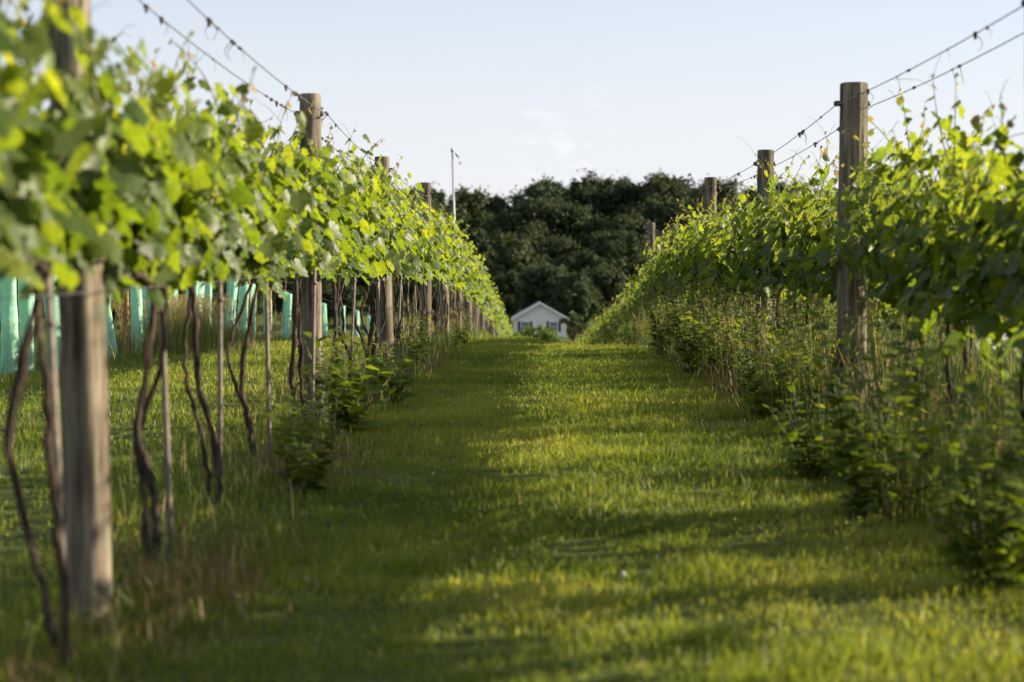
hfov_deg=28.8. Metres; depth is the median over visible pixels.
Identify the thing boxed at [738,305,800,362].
leafy weed
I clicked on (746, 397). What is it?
leafy weed
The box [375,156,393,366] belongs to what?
trellis post
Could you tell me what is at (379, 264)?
grape vine
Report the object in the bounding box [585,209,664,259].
broadleaf tree
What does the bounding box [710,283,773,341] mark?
leafy weed
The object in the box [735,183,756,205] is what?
broadleaf tree
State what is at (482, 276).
grape vine
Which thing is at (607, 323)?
grape vine
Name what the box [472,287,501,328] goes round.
grape vine
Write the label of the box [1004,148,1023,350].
grape vine
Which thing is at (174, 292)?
grow tube
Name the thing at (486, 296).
grape vine
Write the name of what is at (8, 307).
grow tube
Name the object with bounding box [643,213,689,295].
grape vine
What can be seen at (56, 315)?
grow tube
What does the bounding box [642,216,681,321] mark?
grape vine
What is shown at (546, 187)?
broadleaf tree
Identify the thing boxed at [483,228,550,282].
broadleaf tree
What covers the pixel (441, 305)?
trellis post
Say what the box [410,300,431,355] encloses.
leafy weed
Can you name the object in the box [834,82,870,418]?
trellis post
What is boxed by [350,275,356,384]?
training stake
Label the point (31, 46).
grape vine
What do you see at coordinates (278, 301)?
broadleaf tree
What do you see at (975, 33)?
trellis wire
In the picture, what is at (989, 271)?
grape vine
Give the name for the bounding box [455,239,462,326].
trellis post
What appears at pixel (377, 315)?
training stake
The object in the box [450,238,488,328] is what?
grape vine
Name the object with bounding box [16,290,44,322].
broadleaf tree
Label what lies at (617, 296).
grape vine
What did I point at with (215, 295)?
broadleaf tree
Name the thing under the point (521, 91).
sky
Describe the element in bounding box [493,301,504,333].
grape vine
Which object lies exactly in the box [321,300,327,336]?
grow tube
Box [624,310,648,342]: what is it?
leafy weed
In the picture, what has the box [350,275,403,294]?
broadleaf tree
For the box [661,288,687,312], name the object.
leafy weed
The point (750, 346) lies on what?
leafy weed
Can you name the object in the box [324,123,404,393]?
grape vine
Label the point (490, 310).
grape vine
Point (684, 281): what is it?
leafy weed
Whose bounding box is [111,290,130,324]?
broadleaf tree
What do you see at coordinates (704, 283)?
leafy weed
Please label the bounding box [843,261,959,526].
leafy weed
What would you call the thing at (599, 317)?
grape vine
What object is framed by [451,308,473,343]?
leafy weed
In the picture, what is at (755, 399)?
leafy weed
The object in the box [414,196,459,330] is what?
grape vine
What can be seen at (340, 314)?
grow tube
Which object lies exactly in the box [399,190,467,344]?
grape vine
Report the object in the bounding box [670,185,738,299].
grape vine
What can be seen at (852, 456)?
leafy weed
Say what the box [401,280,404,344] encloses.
training stake
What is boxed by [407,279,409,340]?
training stake
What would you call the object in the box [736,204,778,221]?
broadleaf tree
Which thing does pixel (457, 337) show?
leafy weed
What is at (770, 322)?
leafy weed
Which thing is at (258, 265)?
grape vine
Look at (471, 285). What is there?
grape vine
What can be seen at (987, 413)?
weeds
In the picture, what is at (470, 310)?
trellis post
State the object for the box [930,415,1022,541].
leafy weed
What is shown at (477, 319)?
trellis post
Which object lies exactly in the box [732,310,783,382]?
leafy weed
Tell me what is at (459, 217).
broadleaf tree
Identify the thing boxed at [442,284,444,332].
training stake
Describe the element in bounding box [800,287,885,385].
leafy weed
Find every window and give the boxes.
[521,321,529,330]
[549,321,557,330]
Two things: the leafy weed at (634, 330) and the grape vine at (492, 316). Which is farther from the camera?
the grape vine at (492, 316)
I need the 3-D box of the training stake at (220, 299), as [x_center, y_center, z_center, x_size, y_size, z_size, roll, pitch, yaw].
[-1.279,0.243,8.729,0.039,1.420,0.033,-1,4,-20]
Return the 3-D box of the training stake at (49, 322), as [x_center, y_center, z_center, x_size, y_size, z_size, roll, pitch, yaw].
[-1.269,0.375,5.560,0.039,1.420,0.033,-3,1,-18]
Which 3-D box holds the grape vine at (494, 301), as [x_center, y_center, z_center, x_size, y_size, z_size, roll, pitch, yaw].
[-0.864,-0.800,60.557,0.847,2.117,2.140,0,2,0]
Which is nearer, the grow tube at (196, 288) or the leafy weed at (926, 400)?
the leafy weed at (926, 400)
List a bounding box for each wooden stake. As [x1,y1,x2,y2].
[122,292,123,340]
[123,288,129,352]
[247,279,250,338]
[268,286,271,337]
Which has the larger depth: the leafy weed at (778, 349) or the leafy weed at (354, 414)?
the leafy weed at (778, 349)
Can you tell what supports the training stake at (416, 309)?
on the ground at (572, 547)
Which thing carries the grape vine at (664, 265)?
on the ground at (572, 547)
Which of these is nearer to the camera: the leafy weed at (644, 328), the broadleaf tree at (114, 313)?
the leafy weed at (644, 328)
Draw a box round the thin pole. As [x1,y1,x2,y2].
[451,148,460,226]
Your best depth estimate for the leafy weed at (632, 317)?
32.06 m
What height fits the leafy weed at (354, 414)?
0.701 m
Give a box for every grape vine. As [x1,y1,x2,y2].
[0,0,83,290]
[0,0,223,670]
[24,24,272,569]
[126,38,309,512]
[195,91,343,469]
[243,100,383,420]
[272,113,385,390]
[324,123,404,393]
[353,154,410,382]
[358,163,424,364]
[373,184,442,361]
[391,184,444,355]
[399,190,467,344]
[403,193,447,344]
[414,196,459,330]
[415,197,477,337]
[431,229,466,332]
[431,234,472,332]
[432,208,468,336]
[432,237,477,330]
[436,237,473,332]
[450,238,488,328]
[450,247,482,329]
[453,246,486,325]
[463,246,482,329]
[463,255,485,332]
[463,274,484,326]
[464,263,487,330]
[472,262,490,322]
[472,274,490,328]
[472,287,499,331]
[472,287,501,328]
[474,273,497,327]
[478,278,495,319]
[480,290,496,330]
[485,288,495,330]
[485,295,498,332]
[487,289,497,332]
[489,289,501,333]
[489,295,501,328]
[489,298,505,335]
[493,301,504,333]
[578,324,593,344]
[586,317,596,344]
[591,322,601,341]
[594,312,605,344]
[595,304,610,343]
[597,297,623,340]
[600,309,610,340]
[603,306,614,341]
[605,297,621,336]
[607,282,628,330]
[610,298,626,330]
[614,285,632,324]
[616,282,636,326]
[619,274,662,326]
[625,260,658,315]
[633,248,661,313]
[637,240,667,311]
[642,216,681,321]
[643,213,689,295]
[652,212,698,307]
[656,189,702,304]
[667,184,726,298]
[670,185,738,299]
[684,181,753,325]
[701,188,787,337]
[717,158,830,332]
[720,137,834,342]
[750,116,838,342]
[777,131,892,345]
[824,77,959,428]
[826,294,835,333]
[840,52,1020,437]
[867,298,894,338]
[901,73,1023,441]
[969,326,972,355]
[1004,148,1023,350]
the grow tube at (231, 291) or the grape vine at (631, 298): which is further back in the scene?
the grape vine at (631, 298)
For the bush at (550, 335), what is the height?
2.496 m
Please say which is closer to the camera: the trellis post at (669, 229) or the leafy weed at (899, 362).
the leafy weed at (899, 362)
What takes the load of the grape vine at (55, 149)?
on the ground at (572, 547)
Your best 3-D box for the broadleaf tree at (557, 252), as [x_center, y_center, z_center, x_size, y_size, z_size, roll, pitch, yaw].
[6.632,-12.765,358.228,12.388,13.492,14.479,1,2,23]
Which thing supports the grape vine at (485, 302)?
on the ground at (572, 547)
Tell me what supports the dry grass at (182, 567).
on the ground at (572, 547)
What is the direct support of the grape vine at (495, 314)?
on the ground at (572, 547)
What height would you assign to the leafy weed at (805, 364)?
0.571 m
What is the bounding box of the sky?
[0,0,1023,205]
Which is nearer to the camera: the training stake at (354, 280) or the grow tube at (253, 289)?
the training stake at (354, 280)
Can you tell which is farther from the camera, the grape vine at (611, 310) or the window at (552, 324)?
the window at (552, 324)
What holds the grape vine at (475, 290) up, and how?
on the ground at (572, 547)
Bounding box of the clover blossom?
[620,571,625,582]
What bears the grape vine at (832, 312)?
on the ground at (572, 547)
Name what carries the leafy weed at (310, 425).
on the ground at (572, 547)
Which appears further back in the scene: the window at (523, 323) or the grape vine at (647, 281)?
the window at (523, 323)
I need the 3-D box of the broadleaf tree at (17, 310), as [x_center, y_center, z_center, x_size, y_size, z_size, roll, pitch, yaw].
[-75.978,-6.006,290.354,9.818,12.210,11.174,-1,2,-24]
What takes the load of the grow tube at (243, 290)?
on the ground at (572, 547)
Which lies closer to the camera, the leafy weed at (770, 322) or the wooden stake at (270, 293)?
the leafy weed at (770, 322)
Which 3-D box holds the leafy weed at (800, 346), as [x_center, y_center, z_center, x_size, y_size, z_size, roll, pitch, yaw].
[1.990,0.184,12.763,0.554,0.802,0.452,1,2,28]
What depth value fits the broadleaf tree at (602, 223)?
390.67 m
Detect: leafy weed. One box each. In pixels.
[256,375,348,495]
[279,400,333,454]
[285,329,395,433]
[305,342,344,436]
[351,340,419,405]
[352,341,393,383]
[396,317,434,367]
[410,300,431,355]
[425,327,440,349]
[441,325,462,346]
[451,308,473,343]
[599,312,627,344]
[609,311,641,344]
[615,308,643,344]
[624,299,646,333]
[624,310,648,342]
[632,299,653,338]
[638,293,660,344]
[643,283,683,353]
[653,299,679,344]
[654,273,687,345]
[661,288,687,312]
[662,279,730,374]
[667,273,699,327]
[669,300,698,348]
[669,328,686,352]
[674,276,738,343]
[676,292,723,338]
[682,278,739,334]
[683,312,727,372]
[693,293,744,380]
[698,264,729,334]
[703,274,741,349]
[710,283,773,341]
[723,286,801,375]
[732,275,775,338]
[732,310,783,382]
[732,345,793,408]
[734,273,803,328]
[734,292,771,390]
[735,314,815,418]
[736,309,801,352]
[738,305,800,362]
[758,297,806,361]
[761,248,819,377]
[761,321,812,366]
[763,363,853,479]
[779,290,835,375]
[780,307,868,424]
[783,337,835,399]
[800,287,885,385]
[807,283,873,364]
[808,291,940,516]
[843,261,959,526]
[864,318,918,458]
[888,311,939,427]
[899,344,1023,592]
[902,390,986,484]
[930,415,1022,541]
[953,373,1023,511]
[1001,475,1023,568]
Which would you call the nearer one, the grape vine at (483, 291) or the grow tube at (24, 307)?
the grow tube at (24, 307)
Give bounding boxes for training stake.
[43,261,69,634]
[156,287,173,570]
[216,250,223,485]
[264,279,271,469]
[310,254,317,430]
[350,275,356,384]
[376,274,381,371]
[376,279,379,365]
[396,275,401,357]
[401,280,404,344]
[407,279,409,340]
[414,286,417,341]
[438,281,439,332]
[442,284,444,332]
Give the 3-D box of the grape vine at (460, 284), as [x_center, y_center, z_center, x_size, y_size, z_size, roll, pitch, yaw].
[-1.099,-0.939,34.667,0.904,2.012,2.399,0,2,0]
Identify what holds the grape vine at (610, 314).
on the ground at (572, 547)
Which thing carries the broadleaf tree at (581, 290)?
on the ground at (572, 547)
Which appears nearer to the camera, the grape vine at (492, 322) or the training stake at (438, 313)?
the training stake at (438, 313)
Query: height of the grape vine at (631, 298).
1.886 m
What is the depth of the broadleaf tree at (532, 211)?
388.43 m
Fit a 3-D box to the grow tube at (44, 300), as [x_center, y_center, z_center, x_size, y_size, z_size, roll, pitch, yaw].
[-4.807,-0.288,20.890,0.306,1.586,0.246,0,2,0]
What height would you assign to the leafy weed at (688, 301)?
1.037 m
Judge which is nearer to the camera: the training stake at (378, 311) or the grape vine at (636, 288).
the training stake at (378, 311)
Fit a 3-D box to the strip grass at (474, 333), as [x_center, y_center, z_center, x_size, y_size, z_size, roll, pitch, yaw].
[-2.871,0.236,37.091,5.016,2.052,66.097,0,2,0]
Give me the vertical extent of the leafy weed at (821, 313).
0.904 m
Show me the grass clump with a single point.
(207, 337)
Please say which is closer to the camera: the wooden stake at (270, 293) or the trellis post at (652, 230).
the trellis post at (652, 230)
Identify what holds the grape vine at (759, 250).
on the ground at (572, 547)
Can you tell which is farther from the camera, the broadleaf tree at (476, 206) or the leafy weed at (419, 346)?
the broadleaf tree at (476, 206)
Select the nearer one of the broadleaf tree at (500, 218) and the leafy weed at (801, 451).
the leafy weed at (801, 451)
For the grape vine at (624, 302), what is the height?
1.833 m
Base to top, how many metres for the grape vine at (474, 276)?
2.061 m
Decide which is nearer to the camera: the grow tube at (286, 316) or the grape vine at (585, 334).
the grow tube at (286, 316)
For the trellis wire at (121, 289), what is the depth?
6.08 m
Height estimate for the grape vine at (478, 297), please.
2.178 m
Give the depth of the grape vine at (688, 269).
23.85 m
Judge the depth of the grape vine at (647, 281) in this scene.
31.67 m
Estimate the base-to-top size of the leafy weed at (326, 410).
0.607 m
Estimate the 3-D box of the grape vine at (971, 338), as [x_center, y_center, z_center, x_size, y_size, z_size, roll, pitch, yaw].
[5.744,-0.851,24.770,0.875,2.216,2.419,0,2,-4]
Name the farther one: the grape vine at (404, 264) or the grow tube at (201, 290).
the grow tube at (201, 290)
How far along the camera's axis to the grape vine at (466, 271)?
32.77 m
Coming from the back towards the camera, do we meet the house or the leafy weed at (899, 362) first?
the house
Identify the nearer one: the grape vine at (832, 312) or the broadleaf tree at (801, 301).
the grape vine at (832, 312)
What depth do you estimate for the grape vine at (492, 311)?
61.84 m
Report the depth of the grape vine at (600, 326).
50.73 m
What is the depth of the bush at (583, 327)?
249.70 m
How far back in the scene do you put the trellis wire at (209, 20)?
9.45 m
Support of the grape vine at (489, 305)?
on the ground at (572, 547)
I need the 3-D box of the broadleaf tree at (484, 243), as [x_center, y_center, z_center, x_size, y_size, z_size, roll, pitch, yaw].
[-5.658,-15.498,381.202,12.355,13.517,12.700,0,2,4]
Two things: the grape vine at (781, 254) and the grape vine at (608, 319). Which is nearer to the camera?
the grape vine at (781, 254)
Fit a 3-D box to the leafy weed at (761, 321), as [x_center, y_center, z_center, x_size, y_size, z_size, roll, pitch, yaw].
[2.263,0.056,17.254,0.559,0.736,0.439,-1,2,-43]
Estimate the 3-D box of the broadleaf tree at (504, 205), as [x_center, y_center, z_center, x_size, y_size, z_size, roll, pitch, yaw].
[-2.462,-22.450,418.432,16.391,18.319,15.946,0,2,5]
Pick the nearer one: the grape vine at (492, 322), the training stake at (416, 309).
the training stake at (416, 309)
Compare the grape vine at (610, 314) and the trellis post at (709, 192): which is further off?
the grape vine at (610, 314)
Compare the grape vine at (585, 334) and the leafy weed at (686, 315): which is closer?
the leafy weed at (686, 315)
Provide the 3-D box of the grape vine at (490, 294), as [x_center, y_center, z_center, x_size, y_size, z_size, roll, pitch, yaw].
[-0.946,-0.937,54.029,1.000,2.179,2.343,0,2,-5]
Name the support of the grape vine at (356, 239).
on the ground at (572, 547)
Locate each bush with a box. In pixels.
[519,323,557,340]
[541,327,560,341]
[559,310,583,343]
[567,321,590,339]
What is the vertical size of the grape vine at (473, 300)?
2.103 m
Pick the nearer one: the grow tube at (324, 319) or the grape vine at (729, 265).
the grape vine at (729, 265)
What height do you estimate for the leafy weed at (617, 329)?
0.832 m
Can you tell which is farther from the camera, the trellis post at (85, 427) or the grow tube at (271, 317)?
the grow tube at (271, 317)
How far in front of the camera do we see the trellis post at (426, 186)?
25.95 m
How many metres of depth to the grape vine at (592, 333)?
58.26 m
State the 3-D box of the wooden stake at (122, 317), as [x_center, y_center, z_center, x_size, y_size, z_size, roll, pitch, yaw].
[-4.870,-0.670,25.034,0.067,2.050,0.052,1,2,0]
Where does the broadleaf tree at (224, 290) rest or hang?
on the ground at (572, 547)
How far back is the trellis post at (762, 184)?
17.60 m
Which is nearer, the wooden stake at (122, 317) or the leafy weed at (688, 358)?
the leafy weed at (688, 358)
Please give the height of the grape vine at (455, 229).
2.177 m
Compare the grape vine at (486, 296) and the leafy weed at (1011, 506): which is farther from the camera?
the grape vine at (486, 296)
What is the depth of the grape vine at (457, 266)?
29.63 m
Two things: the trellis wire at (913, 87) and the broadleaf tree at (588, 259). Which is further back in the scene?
the broadleaf tree at (588, 259)
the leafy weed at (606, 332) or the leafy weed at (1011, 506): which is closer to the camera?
the leafy weed at (1011, 506)
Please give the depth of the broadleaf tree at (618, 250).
351.72 m
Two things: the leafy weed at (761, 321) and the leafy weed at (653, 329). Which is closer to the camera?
the leafy weed at (761, 321)
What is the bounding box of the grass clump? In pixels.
[110,292,289,357]
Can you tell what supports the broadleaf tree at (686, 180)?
on the ground at (572, 547)
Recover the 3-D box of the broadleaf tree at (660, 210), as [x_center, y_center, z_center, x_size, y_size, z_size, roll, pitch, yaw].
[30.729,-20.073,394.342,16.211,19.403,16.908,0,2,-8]
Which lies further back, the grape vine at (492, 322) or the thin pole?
the grape vine at (492, 322)
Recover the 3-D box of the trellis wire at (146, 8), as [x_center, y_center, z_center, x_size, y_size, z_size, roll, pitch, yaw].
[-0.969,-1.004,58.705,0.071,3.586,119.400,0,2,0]
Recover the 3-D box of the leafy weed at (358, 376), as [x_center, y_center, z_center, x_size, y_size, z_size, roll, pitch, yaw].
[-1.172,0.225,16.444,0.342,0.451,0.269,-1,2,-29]
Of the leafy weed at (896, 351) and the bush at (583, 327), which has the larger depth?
the bush at (583, 327)
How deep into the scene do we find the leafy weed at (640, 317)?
31.01 m
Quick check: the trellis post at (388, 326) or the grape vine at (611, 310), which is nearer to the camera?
the trellis post at (388, 326)
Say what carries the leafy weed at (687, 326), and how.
on the ground at (572, 547)
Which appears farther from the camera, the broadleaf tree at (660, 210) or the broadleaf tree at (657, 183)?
the broadleaf tree at (657, 183)
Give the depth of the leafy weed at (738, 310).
16.82 m
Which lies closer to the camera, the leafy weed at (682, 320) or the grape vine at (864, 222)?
the grape vine at (864, 222)
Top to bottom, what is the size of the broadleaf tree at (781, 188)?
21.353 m
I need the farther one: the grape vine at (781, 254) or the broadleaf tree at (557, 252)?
the broadleaf tree at (557, 252)
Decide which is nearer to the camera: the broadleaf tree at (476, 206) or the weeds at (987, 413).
the weeds at (987, 413)
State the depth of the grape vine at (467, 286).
37.75 m
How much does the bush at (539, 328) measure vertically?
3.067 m
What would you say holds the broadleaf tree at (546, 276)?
on the ground at (572, 547)
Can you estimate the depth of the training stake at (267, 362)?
10.22 m
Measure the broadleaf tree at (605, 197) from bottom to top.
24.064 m
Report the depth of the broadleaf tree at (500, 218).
389.74 m
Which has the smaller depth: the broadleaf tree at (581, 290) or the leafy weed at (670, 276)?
the leafy weed at (670, 276)
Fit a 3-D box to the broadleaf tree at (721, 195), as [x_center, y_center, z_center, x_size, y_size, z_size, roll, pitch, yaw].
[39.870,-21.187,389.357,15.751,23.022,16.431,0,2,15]
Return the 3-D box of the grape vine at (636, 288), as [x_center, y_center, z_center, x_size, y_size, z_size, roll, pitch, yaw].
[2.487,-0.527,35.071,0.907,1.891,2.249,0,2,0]
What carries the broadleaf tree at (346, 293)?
on the ground at (572, 547)
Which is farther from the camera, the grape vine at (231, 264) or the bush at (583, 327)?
the bush at (583, 327)
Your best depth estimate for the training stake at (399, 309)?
20.09 m
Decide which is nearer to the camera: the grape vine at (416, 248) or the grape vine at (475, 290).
the grape vine at (416, 248)
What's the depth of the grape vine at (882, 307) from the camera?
31.17 m
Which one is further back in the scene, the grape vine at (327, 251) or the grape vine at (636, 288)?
the grape vine at (636, 288)
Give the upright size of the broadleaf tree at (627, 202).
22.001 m
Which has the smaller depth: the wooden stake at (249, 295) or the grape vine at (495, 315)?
the wooden stake at (249, 295)
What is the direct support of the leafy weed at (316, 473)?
on the ground at (572, 547)
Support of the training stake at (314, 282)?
on the ground at (572, 547)
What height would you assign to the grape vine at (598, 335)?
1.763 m
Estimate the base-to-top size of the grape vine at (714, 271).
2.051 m
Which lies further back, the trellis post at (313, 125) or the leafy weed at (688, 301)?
the leafy weed at (688, 301)
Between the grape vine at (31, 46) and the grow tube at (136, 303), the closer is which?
the grape vine at (31, 46)
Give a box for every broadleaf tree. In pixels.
[0,282,18,331]
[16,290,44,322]
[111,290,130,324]
[178,286,185,296]
[212,282,225,314]
[214,274,263,317]
[272,275,321,329]
[321,275,367,324]
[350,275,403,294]
[361,277,397,313]
[390,182,419,208]
[402,181,450,207]
[402,279,453,322]
[412,201,469,238]
[432,183,501,238]
[462,226,499,256]
[478,251,496,291]
[481,194,575,266]
[481,208,526,266]
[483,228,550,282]
[489,193,516,214]
[489,268,525,323]
[505,173,575,209]
[512,257,577,310]
[526,233,585,267]
[541,197,607,260]
[544,269,603,333]
[563,168,635,221]
[563,247,609,281]
[581,215,612,251]
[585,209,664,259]
[586,261,632,322]
[589,224,646,284]
[613,174,645,213]
[625,168,690,217]
[639,191,690,238]
[669,173,695,201]
[679,173,749,230]
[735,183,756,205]
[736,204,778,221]
[745,291,788,315]
[756,177,804,200]
[787,290,825,313]
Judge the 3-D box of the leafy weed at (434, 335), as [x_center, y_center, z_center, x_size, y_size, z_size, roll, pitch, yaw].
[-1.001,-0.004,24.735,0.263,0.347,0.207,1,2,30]
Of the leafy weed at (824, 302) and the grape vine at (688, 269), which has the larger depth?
the grape vine at (688, 269)
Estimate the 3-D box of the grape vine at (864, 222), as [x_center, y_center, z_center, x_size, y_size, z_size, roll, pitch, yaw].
[2.290,-0.380,11.614,0.967,2.092,2.332,0,2,0]
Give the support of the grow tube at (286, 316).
on the ground at (572, 547)
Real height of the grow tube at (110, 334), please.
1.648 m
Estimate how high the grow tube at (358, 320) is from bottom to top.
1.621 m
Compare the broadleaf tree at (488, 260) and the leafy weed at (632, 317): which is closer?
the leafy weed at (632, 317)
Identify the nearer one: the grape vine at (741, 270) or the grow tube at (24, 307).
the grape vine at (741, 270)
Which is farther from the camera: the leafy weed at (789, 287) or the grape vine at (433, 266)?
the grape vine at (433, 266)
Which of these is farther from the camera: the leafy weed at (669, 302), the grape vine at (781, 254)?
the leafy weed at (669, 302)
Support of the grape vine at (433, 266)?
on the ground at (572, 547)
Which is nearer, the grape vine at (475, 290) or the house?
the grape vine at (475, 290)
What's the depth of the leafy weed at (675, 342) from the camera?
22.15 m
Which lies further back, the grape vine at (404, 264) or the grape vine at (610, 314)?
the grape vine at (610, 314)
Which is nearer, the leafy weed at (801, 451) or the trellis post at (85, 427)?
the trellis post at (85, 427)
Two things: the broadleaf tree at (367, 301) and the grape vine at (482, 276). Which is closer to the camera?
the grape vine at (482, 276)
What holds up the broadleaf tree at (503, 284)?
on the ground at (572, 547)
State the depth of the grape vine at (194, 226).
7.07 m
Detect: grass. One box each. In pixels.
[0,308,494,681]
[0,339,885,681]
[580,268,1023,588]
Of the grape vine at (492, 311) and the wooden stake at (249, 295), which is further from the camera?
the grape vine at (492, 311)
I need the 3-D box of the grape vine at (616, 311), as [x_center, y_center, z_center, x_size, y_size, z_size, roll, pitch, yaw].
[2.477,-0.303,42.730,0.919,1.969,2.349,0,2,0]
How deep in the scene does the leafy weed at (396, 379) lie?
14.61 m
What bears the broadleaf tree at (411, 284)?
on the ground at (572, 547)
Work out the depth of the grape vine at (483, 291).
48.91 m
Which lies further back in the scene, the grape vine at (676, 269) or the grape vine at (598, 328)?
the grape vine at (598, 328)
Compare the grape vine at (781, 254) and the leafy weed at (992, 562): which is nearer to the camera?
the leafy weed at (992, 562)
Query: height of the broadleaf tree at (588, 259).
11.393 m
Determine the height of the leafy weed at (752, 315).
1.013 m
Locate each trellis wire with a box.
[0,269,473,298]
[106,0,419,202]
[187,0,436,209]
[592,132,1023,326]
[598,6,1021,322]
[645,32,1023,270]
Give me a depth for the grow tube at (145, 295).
25.27 m
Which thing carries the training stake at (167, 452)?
on the ground at (572, 547)
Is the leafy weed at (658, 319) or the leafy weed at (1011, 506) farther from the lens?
the leafy weed at (658, 319)
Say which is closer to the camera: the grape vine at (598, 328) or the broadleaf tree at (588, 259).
the grape vine at (598, 328)
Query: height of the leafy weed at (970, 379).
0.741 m
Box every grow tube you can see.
[0,275,18,375]
[18,279,33,373]
[43,294,45,317]
[47,276,59,371]
[105,305,117,357]
[130,285,143,353]
[142,286,149,334]
[172,289,177,318]
[185,281,198,322]
[197,281,204,316]
[203,283,211,325]
[226,278,236,335]
[237,284,248,335]
[247,280,255,336]
[263,298,271,338]
[281,283,291,338]
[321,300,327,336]
[340,286,344,329]
[354,310,359,336]
[366,305,370,336]
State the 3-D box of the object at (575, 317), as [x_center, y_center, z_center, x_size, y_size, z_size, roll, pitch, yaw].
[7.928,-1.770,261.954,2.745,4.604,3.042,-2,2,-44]
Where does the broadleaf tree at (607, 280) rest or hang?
on the ground at (572, 547)
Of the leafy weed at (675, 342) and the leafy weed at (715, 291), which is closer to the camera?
the leafy weed at (715, 291)
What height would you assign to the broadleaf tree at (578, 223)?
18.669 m
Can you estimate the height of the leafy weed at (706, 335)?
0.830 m
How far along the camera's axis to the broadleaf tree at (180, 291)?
359.16 m
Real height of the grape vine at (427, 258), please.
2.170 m
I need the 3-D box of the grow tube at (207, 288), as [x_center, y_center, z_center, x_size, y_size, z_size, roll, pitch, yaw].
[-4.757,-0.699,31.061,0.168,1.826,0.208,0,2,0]
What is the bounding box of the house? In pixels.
[511,301,569,336]
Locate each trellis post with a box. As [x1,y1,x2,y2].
[47,0,111,625]
[294,93,323,426]
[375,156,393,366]
[418,182,431,337]
[440,283,448,332]
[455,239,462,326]
[466,254,472,328]
[473,308,478,331]
[646,222,656,320]
[668,224,679,325]
[703,177,719,311]
[753,149,775,348]
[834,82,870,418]
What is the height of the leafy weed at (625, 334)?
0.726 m
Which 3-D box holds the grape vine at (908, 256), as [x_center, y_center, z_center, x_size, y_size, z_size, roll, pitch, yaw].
[2.142,-0.331,10.062,0.864,2.201,2.225,0,2,0]
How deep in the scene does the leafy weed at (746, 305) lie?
18.41 m
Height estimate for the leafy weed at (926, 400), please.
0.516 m
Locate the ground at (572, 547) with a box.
[0,285,1023,681]
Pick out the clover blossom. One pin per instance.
(622, 574)
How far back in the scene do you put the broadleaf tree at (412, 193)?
411.43 m
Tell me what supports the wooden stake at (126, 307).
on the ground at (572, 547)
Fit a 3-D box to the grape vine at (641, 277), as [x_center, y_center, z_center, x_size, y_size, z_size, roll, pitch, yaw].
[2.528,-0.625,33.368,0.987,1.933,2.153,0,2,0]
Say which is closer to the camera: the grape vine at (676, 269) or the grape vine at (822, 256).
the grape vine at (822, 256)
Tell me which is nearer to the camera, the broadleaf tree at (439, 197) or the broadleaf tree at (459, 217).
the broadleaf tree at (459, 217)
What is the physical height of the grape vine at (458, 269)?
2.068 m
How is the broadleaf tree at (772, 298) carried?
on the ground at (572, 547)
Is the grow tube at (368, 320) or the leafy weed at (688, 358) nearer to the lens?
the leafy weed at (688, 358)

